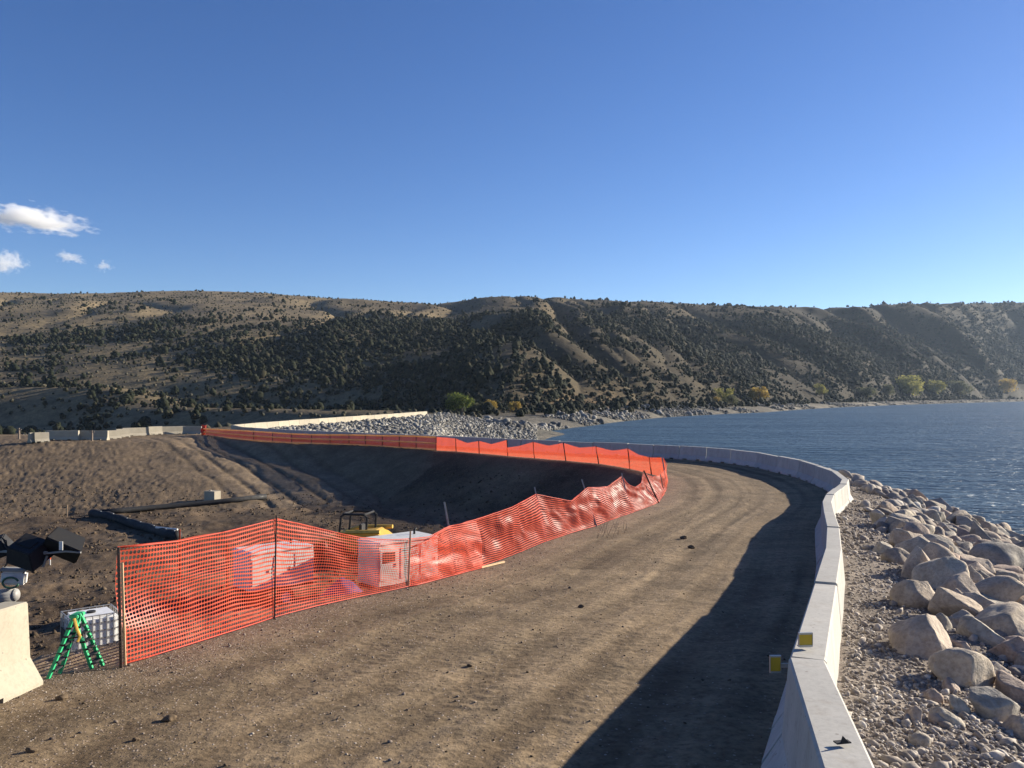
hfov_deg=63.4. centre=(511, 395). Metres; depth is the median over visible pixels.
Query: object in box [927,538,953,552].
boulder
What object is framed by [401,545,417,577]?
door
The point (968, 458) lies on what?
water
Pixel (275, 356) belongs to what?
juniper tree
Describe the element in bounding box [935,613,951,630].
boulder
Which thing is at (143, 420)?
juniper tree
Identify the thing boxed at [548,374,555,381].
juniper tree
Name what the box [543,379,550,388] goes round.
juniper tree
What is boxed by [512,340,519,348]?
juniper tree
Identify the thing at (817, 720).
concrete barrier
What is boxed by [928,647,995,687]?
boulder
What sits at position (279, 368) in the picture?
juniper tree
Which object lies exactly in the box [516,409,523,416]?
juniper tree
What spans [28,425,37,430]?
juniper tree
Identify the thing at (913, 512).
boulder
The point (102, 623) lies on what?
water tank
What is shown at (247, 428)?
concrete barrier
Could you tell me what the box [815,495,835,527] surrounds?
concrete barrier
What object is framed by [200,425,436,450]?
safety fence
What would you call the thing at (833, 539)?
concrete barrier
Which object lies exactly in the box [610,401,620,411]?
juniper tree
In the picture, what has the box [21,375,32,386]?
juniper tree
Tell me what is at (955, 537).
boulder
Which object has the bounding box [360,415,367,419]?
concrete barrier
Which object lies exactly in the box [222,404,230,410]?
juniper tree
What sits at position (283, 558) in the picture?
door
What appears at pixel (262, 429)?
concrete barrier
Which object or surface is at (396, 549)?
door
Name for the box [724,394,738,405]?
shore tree
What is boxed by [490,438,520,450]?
concrete barrier
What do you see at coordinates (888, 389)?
shore tree
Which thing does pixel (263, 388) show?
juniper tree
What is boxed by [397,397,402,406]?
juniper tree
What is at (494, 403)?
shore tree
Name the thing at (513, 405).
shore tree
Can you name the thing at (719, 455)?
concrete barrier
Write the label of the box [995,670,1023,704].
boulder
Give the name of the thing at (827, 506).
concrete barrier
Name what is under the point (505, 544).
safety fence
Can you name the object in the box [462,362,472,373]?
juniper tree
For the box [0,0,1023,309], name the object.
sky
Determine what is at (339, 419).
concrete barrier
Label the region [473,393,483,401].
juniper tree
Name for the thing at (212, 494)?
concrete block
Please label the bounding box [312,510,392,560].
skid loader
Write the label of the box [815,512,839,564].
concrete barrier
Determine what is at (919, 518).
boulder
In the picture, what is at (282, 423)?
concrete barrier
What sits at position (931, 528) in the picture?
boulder
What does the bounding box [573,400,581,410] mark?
juniper tree
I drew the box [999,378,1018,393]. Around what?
shore tree
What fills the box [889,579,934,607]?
boulder
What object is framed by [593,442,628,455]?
concrete barrier
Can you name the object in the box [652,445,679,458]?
concrete barrier
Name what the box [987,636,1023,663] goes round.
boulder
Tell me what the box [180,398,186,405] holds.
juniper tree
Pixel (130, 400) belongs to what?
juniper tree
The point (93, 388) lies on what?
juniper tree
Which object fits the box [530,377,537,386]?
juniper tree
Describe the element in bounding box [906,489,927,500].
boulder
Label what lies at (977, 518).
boulder
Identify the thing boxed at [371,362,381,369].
juniper tree
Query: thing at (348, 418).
concrete barrier
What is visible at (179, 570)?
survey stake
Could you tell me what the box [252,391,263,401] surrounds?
juniper tree
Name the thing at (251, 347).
juniper tree
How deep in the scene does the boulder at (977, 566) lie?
14.56 m
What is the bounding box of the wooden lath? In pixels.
[482,561,504,567]
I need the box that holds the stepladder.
[46,611,104,678]
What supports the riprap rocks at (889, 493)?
on the embankment
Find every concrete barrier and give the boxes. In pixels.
[0,602,42,702]
[27,433,37,442]
[34,432,49,442]
[45,430,79,439]
[80,431,109,439]
[107,430,121,438]
[115,429,129,436]
[122,427,153,435]
[148,426,162,434]
[162,426,182,433]
[182,426,201,433]
[241,427,254,434]
[244,423,254,427]
[255,422,267,427]
[255,428,269,435]
[267,421,277,427]
[270,429,287,436]
[278,421,289,426]
[286,430,303,437]
[287,420,299,425]
[299,419,308,424]
[303,430,326,440]
[309,419,319,424]
[317,418,328,422]
[325,431,352,441]
[328,417,336,422]
[336,417,345,422]
[345,416,352,421]
[351,432,377,442]
[353,416,360,420]
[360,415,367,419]
[378,433,405,443]
[406,434,435,444]
[433,436,463,446]
[463,437,491,448]
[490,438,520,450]
[520,439,558,451]
[558,441,592,453]
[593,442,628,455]
[628,444,653,457]
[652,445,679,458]
[678,446,708,460]
[705,448,733,462]
[728,450,759,466]
[754,453,777,471]
[761,658,874,767]
[762,584,841,763]
[774,456,803,476]
[795,461,819,482]
[811,465,834,490]
[814,527,841,580]
[814,548,844,632]
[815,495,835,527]
[815,501,833,542]
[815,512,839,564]
[819,488,844,518]
[827,471,846,491]
[835,484,848,507]
[840,479,852,501]
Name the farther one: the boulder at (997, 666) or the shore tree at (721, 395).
the shore tree at (721, 395)
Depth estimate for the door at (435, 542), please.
29.05 m
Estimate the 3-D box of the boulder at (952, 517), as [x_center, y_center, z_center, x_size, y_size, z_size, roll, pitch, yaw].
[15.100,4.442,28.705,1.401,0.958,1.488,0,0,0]
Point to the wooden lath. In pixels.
(488, 565)
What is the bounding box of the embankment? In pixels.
[837,485,1023,767]
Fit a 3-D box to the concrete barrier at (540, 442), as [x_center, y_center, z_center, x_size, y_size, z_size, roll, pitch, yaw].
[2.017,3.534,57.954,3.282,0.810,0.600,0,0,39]
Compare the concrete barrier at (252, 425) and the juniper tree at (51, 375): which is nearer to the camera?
the concrete barrier at (252, 425)
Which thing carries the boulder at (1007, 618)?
on the embankment
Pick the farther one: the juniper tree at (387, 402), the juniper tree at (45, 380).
the juniper tree at (45, 380)
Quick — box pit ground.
[0,434,667,676]
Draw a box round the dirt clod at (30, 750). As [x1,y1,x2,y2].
[25,747,37,752]
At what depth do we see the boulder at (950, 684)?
6.90 m
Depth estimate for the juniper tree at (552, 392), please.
280.26 m
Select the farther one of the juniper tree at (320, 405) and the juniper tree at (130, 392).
the juniper tree at (130, 392)
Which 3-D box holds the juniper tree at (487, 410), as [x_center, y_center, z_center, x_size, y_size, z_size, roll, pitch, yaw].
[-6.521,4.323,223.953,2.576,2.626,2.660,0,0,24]
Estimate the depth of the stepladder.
8.31 m
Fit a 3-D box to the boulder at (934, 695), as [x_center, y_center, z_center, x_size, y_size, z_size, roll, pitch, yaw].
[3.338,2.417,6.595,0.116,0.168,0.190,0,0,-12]
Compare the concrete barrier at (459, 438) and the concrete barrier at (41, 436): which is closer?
the concrete barrier at (459, 438)
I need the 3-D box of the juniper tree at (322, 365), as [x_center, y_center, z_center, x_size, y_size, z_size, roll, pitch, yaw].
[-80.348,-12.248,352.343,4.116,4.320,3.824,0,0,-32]
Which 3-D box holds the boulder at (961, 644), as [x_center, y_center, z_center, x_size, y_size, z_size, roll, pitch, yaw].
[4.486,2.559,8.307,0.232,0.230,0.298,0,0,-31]
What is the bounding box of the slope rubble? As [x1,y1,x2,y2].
[957,534,1023,680]
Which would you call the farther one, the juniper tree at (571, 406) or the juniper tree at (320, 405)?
the juniper tree at (571, 406)
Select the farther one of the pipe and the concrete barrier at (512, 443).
the concrete barrier at (512, 443)
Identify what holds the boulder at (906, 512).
on the embankment
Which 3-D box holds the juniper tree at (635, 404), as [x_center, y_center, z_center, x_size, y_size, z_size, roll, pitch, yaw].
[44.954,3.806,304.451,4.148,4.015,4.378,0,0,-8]
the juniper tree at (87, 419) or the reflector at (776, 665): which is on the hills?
the juniper tree at (87, 419)
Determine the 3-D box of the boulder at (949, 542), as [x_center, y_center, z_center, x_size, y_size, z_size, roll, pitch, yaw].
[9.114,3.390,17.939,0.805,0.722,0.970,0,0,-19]
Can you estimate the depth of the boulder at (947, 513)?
30.60 m
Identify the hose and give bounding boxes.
[100,494,266,513]
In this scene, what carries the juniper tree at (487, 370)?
on the hills
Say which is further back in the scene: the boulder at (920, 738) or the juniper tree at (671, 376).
the juniper tree at (671, 376)
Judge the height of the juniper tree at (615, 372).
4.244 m
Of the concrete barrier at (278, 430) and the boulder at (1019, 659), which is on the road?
the concrete barrier at (278, 430)
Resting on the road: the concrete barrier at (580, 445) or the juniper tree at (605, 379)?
the concrete barrier at (580, 445)
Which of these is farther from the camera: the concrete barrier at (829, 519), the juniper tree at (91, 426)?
the juniper tree at (91, 426)
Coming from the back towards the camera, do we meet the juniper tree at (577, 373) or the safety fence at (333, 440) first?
the juniper tree at (577, 373)
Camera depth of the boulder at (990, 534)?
25.20 m
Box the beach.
[465,399,1023,439]
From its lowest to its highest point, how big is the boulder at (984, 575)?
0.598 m
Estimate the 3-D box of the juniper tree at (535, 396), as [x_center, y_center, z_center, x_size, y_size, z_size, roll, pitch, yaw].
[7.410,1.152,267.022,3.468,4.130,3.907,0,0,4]
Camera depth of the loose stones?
9.13 m
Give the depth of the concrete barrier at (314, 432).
72.86 m
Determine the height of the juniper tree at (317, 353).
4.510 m
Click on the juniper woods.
(724, 361)
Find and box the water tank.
[60,604,121,652]
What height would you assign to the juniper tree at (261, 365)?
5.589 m
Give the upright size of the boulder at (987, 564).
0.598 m
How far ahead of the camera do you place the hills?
496.47 m
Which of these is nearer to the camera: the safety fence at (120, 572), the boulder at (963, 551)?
the safety fence at (120, 572)
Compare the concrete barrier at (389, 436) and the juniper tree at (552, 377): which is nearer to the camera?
the concrete barrier at (389, 436)
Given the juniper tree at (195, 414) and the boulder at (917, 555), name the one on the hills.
the juniper tree at (195, 414)
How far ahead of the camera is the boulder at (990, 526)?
28.98 m
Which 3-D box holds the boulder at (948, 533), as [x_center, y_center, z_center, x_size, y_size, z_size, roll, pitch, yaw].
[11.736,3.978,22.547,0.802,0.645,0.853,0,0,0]
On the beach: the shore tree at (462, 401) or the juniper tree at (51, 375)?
the shore tree at (462, 401)
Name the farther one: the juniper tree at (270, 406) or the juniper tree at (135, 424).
the juniper tree at (135, 424)
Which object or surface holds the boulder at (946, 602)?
on the embankment
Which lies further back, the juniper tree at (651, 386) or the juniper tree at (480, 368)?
the juniper tree at (651, 386)
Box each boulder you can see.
[869,512,888,523]
[872,541,892,553]
[877,501,897,511]
[881,547,909,564]
[885,516,908,526]
[887,521,902,532]
[888,614,953,658]
[889,513,920,522]
[889,528,922,545]
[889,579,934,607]
[893,509,915,514]
[894,535,929,552]
[897,509,913,515]
[900,523,934,533]
[901,497,914,504]
[901,546,929,578]
[903,521,929,534]
[904,705,921,723]
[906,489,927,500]
[907,494,922,504]
[908,503,921,510]
[908,730,930,746]
[909,507,921,512]
[911,556,969,588]
[912,515,925,523]
[922,542,955,559]
[922,688,943,703]
[923,500,945,509]
[923,510,940,521]
[923,534,960,553]
[926,506,951,516]
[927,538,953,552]
[928,498,952,512]
[928,587,982,616]
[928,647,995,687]
[928,706,964,726]
[934,526,944,535]
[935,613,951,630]
[938,512,945,521]
[939,572,979,593]
[942,526,956,534]
[942,677,959,692]
[944,531,955,535]
[946,510,971,523]
[947,535,961,541]
[948,524,968,536]
[948,609,975,627]
[949,694,970,714]
[950,639,971,650]
[954,541,972,550]
[956,515,983,530]
[957,547,968,554]
[957,553,976,557]
[957,614,1004,647]
[959,525,970,531]
[960,534,980,541]
[960,558,995,573]
[960,592,994,609]
[967,565,983,583]
[968,541,1023,568]
[968,686,1019,721]
[969,520,992,540]
[970,561,994,576]
[971,515,985,520]
[971,517,982,527]
[973,539,990,545]
[974,601,1023,636]
[975,575,1023,601]
[978,520,997,532]
[978,570,989,578]
[984,530,1000,539]
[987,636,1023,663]
[991,661,1010,683]
[993,564,1023,574]
[994,568,1023,581]
[994,570,1019,580]
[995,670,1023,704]
[997,527,1010,536]
[998,522,1011,530]
[1000,714,1023,740]
[1003,635,1023,640]
[1007,531,1023,540]
[1013,541,1023,546]
[1014,651,1023,665]
[1017,595,1023,604]
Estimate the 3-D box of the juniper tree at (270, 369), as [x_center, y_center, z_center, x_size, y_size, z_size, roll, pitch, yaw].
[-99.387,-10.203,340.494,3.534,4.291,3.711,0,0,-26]
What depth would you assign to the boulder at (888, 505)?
24.91 m
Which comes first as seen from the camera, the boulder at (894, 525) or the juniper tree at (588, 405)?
the boulder at (894, 525)
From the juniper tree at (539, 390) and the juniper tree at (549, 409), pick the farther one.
the juniper tree at (539, 390)
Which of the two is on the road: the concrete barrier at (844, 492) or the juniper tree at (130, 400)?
the concrete barrier at (844, 492)
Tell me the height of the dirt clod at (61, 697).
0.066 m
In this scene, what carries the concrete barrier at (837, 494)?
on the road
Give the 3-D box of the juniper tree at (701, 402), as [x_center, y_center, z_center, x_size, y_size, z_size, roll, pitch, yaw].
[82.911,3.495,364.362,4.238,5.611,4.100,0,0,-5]
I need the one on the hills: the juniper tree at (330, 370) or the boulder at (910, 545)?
the juniper tree at (330, 370)
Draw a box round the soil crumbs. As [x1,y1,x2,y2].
[8,501,804,767]
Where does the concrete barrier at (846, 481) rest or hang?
on the road
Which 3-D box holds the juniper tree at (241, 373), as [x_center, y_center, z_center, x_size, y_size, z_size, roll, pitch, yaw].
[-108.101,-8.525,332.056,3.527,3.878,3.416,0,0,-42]
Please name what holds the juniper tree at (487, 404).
on the hills
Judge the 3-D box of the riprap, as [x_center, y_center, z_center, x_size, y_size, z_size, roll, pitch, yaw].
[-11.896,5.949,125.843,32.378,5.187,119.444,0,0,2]
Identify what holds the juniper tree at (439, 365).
on the hills
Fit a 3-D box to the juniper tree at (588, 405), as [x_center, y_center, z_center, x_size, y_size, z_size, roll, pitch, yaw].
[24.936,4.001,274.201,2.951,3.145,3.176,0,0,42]
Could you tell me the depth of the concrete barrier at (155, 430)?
82.26 m
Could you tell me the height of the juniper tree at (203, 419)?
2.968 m
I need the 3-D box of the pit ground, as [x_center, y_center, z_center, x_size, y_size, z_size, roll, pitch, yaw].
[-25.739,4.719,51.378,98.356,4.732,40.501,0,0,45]
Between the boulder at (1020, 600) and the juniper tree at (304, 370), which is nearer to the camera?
the boulder at (1020, 600)
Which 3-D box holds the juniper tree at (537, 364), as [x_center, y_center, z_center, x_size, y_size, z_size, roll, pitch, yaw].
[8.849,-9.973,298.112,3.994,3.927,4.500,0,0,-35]
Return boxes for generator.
[232,536,323,605]
[357,527,437,588]
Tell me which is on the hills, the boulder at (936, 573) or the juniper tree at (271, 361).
the juniper tree at (271, 361)
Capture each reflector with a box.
[769,655,787,672]
[797,632,812,647]
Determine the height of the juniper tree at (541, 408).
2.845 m
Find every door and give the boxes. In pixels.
[252,558,270,586]
[274,554,291,582]
[295,551,311,578]
[380,548,397,580]
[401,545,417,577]
[420,542,436,573]
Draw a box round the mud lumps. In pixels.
[0,470,611,654]
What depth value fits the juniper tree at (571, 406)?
248.30 m
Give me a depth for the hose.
49.79 m
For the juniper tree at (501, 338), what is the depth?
350.34 m
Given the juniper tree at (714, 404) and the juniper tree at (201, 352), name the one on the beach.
the juniper tree at (714, 404)
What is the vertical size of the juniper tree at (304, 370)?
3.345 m
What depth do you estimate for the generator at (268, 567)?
26.97 m
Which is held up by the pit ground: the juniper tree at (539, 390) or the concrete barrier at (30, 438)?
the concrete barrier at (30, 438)
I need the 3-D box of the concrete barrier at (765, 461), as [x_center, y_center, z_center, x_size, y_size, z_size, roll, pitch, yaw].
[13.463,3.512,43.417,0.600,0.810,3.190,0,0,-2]
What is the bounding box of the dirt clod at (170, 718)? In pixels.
[161,714,176,721]
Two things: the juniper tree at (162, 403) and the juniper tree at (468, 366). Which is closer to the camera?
the juniper tree at (162, 403)
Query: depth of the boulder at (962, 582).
11.26 m
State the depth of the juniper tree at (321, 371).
336.03 m
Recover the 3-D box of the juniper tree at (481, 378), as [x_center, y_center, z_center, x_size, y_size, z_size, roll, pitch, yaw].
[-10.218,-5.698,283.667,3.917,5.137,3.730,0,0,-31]
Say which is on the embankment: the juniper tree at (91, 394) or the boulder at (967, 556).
the boulder at (967, 556)
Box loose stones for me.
[0,542,705,767]
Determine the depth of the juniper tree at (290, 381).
319.62 m
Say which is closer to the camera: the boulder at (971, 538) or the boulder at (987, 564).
the boulder at (987, 564)
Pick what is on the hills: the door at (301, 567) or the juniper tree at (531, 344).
the juniper tree at (531, 344)
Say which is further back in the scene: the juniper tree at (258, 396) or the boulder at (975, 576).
the juniper tree at (258, 396)
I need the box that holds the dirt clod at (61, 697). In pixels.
[55,694,67,700]
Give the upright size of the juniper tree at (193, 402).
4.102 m
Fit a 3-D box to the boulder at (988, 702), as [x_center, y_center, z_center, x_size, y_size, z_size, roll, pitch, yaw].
[3.724,2.449,6.368,0.427,0.352,0.252,0,0,0]
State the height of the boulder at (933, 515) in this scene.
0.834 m
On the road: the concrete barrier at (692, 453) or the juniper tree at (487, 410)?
the concrete barrier at (692, 453)
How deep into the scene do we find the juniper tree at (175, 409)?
256.02 m
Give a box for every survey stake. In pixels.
[179,529,180,622]
[226,542,227,609]
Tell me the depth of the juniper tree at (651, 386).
369.81 m
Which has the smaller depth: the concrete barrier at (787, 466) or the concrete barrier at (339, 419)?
the concrete barrier at (787, 466)
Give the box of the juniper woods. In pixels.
[0,289,1023,434]
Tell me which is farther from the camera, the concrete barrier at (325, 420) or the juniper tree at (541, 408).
the juniper tree at (541, 408)
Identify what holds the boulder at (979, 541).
on the embankment
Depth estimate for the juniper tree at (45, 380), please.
314.32 m
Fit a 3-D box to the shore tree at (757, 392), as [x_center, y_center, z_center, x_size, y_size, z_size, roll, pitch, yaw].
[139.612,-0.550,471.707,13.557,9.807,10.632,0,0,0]
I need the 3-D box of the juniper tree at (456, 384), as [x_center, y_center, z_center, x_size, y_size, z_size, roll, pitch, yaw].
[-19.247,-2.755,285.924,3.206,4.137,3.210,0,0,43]
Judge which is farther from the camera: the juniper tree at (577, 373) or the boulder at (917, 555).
the juniper tree at (577, 373)
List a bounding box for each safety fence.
[115,515,483,667]
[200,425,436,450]
[408,457,667,586]
[437,437,507,455]
[506,441,664,477]
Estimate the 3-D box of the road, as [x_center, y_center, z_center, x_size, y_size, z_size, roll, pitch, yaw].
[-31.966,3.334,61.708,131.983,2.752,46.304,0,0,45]
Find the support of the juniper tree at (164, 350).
on the hills
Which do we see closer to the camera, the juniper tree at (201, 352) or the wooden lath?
the wooden lath
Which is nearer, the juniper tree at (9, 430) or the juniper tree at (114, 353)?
the juniper tree at (9, 430)
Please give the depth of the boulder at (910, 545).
16.54 m
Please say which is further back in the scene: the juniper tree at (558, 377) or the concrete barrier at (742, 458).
the juniper tree at (558, 377)
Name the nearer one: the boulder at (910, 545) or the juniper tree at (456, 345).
the boulder at (910, 545)
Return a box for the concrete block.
[204,490,220,500]
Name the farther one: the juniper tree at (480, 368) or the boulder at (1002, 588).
the juniper tree at (480, 368)
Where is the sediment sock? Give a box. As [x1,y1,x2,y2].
[88,509,182,539]
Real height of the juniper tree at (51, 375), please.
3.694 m
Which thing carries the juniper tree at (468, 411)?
on the beach
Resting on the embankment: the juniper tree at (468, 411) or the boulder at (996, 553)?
the boulder at (996, 553)
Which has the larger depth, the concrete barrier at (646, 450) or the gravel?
the concrete barrier at (646, 450)
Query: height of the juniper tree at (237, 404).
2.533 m
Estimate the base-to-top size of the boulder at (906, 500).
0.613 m
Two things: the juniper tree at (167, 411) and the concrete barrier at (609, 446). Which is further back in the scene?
the juniper tree at (167, 411)
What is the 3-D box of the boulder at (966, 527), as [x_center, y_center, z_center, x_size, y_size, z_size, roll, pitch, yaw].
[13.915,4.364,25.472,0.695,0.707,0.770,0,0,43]
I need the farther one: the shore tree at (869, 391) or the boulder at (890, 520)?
the shore tree at (869, 391)
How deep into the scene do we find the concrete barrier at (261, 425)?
95.80 m
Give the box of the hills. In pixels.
[0,291,1023,434]
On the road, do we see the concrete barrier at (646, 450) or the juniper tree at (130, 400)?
the concrete barrier at (646, 450)
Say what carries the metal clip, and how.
on the concrete barrier at (817, 720)
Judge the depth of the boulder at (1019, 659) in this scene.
8.14 m
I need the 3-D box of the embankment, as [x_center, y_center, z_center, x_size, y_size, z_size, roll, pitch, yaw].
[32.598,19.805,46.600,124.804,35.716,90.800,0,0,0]
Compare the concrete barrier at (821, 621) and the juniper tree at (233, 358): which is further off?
the juniper tree at (233, 358)
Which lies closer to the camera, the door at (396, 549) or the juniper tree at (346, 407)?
the door at (396, 549)
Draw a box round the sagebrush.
[0,291,1021,427]
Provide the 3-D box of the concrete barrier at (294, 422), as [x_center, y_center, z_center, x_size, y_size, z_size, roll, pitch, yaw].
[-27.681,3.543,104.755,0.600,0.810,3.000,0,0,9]
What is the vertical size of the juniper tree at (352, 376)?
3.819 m
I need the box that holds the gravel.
[835,485,1023,767]
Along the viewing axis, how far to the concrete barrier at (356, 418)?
125.70 m
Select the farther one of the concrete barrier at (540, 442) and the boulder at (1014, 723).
the concrete barrier at (540, 442)
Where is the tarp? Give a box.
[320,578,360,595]
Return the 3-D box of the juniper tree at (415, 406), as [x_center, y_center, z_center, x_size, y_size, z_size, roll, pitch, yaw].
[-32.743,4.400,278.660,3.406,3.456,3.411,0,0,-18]
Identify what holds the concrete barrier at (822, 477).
on the road
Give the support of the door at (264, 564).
in the generator at (268, 567)
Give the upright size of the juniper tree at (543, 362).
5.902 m
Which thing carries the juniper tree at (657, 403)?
on the beach
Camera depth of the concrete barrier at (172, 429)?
84.28 m
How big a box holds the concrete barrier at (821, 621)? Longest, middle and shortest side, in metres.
3.558 x 0.810 x 0.600 m
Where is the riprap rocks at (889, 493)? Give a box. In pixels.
[829,468,958,546]
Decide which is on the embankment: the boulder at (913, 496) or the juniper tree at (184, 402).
the boulder at (913, 496)
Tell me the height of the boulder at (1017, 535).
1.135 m
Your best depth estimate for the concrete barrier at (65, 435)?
70.49 m
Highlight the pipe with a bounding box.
[155,526,177,529]
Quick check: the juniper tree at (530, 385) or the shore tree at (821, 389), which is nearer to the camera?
the juniper tree at (530, 385)
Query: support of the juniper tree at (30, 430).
on the hills
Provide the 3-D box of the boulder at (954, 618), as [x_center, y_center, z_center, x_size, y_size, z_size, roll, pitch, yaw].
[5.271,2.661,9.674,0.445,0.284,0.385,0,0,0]
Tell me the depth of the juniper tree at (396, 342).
406.02 m
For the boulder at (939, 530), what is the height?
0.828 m
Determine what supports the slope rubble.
on the embankment
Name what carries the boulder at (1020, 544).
on the embankment
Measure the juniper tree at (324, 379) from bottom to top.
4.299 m
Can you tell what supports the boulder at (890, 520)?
on the embankment
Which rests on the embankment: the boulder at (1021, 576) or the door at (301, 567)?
the boulder at (1021, 576)
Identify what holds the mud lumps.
on the pit ground
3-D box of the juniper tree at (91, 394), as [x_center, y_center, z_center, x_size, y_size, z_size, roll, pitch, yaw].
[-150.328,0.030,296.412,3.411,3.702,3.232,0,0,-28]
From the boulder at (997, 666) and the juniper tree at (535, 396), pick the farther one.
the juniper tree at (535, 396)
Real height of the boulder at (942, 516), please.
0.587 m
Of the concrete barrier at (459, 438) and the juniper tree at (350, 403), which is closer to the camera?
the concrete barrier at (459, 438)
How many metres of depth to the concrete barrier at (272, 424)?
98.62 m
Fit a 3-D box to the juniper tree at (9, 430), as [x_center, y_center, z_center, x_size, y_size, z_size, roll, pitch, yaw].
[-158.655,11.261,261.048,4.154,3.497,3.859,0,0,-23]
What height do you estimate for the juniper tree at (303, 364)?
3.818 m
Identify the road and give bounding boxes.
[0,431,827,767]
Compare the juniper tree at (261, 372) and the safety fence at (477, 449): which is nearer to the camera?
the safety fence at (477, 449)
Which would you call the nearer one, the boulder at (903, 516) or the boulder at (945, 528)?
the boulder at (903, 516)
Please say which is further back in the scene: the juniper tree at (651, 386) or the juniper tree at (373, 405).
the juniper tree at (651, 386)
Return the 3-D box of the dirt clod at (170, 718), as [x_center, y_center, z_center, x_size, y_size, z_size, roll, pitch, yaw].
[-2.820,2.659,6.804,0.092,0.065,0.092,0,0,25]
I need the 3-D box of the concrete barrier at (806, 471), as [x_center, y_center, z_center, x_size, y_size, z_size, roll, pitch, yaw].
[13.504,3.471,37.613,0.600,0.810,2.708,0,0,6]
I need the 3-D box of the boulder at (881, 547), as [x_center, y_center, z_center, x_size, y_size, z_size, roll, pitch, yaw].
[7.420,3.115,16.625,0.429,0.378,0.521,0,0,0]
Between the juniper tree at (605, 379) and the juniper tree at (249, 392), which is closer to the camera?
the juniper tree at (249, 392)
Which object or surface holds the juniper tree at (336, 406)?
on the hills
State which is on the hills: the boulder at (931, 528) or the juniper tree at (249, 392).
the juniper tree at (249, 392)
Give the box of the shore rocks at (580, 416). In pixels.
[484,396,1023,430]
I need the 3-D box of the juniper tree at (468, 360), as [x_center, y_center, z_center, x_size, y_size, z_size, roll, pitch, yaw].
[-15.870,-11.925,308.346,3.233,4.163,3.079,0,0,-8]
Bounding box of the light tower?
[0,527,84,602]
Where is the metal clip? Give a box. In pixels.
[833,736,850,744]
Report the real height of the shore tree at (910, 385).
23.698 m
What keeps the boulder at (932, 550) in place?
on the embankment
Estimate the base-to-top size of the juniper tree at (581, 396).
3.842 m
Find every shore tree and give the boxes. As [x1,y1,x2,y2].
[445,392,474,414]
[469,402,481,410]
[483,399,497,408]
[507,401,521,411]
[714,388,733,401]
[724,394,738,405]
[748,386,769,402]
[814,383,828,398]
[855,387,877,397]
[883,384,894,394]
[895,375,924,396]
[926,379,947,393]
[947,380,974,394]
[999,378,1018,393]
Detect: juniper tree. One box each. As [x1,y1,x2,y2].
[2,426,15,434]
[9,362,19,370]
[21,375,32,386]
[26,428,34,433]
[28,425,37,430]
[42,378,49,384]
[46,378,55,387]
[48,372,56,378]
[52,422,63,430]
[82,416,91,422]
[86,386,98,394]
[87,390,96,398]
[87,422,95,430]
[111,350,119,356]
[119,393,130,401]
[125,396,133,403]
[128,390,134,398]
[130,422,141,427]
[137,416,150,426]
[155,356,163,363]
[157,399,169,408]
[159,346,168,353]
[161,408,173,418]
[171,386,178,394]
[172,406,179,412]
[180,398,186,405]
[185,398,196,407]
[190,409,200,419]
[196,349,204,355]
[199,415,207,423]
[205,359,213,367]
[215,347,223,354]
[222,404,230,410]
[228,354,237,363]
[232,402,240,407]
[236,356,243,363]
[238,361,245,367]
[238,369,245,377]
[245,389,253,395]
[248,344,255,350]
[250,374,258,381]
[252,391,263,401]
[256,367,266,378]
[257,362,264,369]
[257,384,268,392]
[264,403,273,409]
[266,365,274,373]
[267,358,274,363]
[273,354,280,360]
[276,365,283,371]
[280,395,290,403]
[286,376,294,385]
[288,360,296,369]
[299,362,306,367]
[301,368,309,373]
[305,353,312,360]
[313,402,323,409]
[315,350,322,358]
[315,373,323,383]
[318,368,325,373]
[319,362,326,368]
[320,352,327,359]
[320,375,329,383]
[327,367,336,375]
[328,351,335,356]
[333,403,339,409]
[336,376,345,386]
[337,365,346,373]
[340,400,353,409]
[342,404,350,409]
[348,372,356,379]
[352,355,361,363]
[366,339,373,346]
[369,401,378,409]
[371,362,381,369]
[383,400,390,407]
[393,339,400,345]
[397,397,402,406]
[410,403,418,410]
[412,341,419,348]
[436,362,442,369]
[452,342,459,351]
[453,381,460,391]
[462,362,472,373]
[465,358,472,363]
[465,408,473,414]
[471,340,478,348]
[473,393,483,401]
[475,366,483,372]
[476,371,486,383]
[481,401,493,413]
[482,364,493,377]
[482,406,491,413]
[492,362,501,371]
[497,335,504,343]
[507,374,514,382]
[509,363,520,374]
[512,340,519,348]
[513,336,520,341]
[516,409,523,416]
[526,380,533,389]
[528,340,535,347]
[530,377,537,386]
[530,392,539,402]
[531,362,541,372]
[533,388,541,396]
[537,405,545,412]
[538,356,548,369]
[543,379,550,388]
[544,404,554,414]
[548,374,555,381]
[548,389,557,398]
[553,401,562,409]
[554,372,562,386]
[562,354,571,364]
[568,403,578,411]
[573,369,582,379]
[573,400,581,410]
[578,393,584,401]
[583,403,591,409]
[602,374,609,384]
[609,369,618,377]
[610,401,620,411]
[618,397,626,403]
[630,367,638,374]
[632,400,639,408]
[645,383,654,391]
[654,399,660,407]
[667,373,674,380]
[696,397,705,406]
[710,401,719,407]
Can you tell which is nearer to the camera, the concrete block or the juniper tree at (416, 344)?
the concrete block
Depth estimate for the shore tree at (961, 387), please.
999.03 m
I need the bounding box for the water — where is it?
[546,401,1023,534]
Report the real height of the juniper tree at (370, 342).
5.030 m
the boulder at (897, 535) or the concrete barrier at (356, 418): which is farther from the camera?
the concrete barrier at (356, 418)
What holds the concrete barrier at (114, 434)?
on the pit ground
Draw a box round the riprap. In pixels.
[251,412,538,439]
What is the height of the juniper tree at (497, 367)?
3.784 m
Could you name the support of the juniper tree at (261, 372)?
on the hills
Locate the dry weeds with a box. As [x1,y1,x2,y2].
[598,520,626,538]
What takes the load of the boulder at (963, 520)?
on the embankment

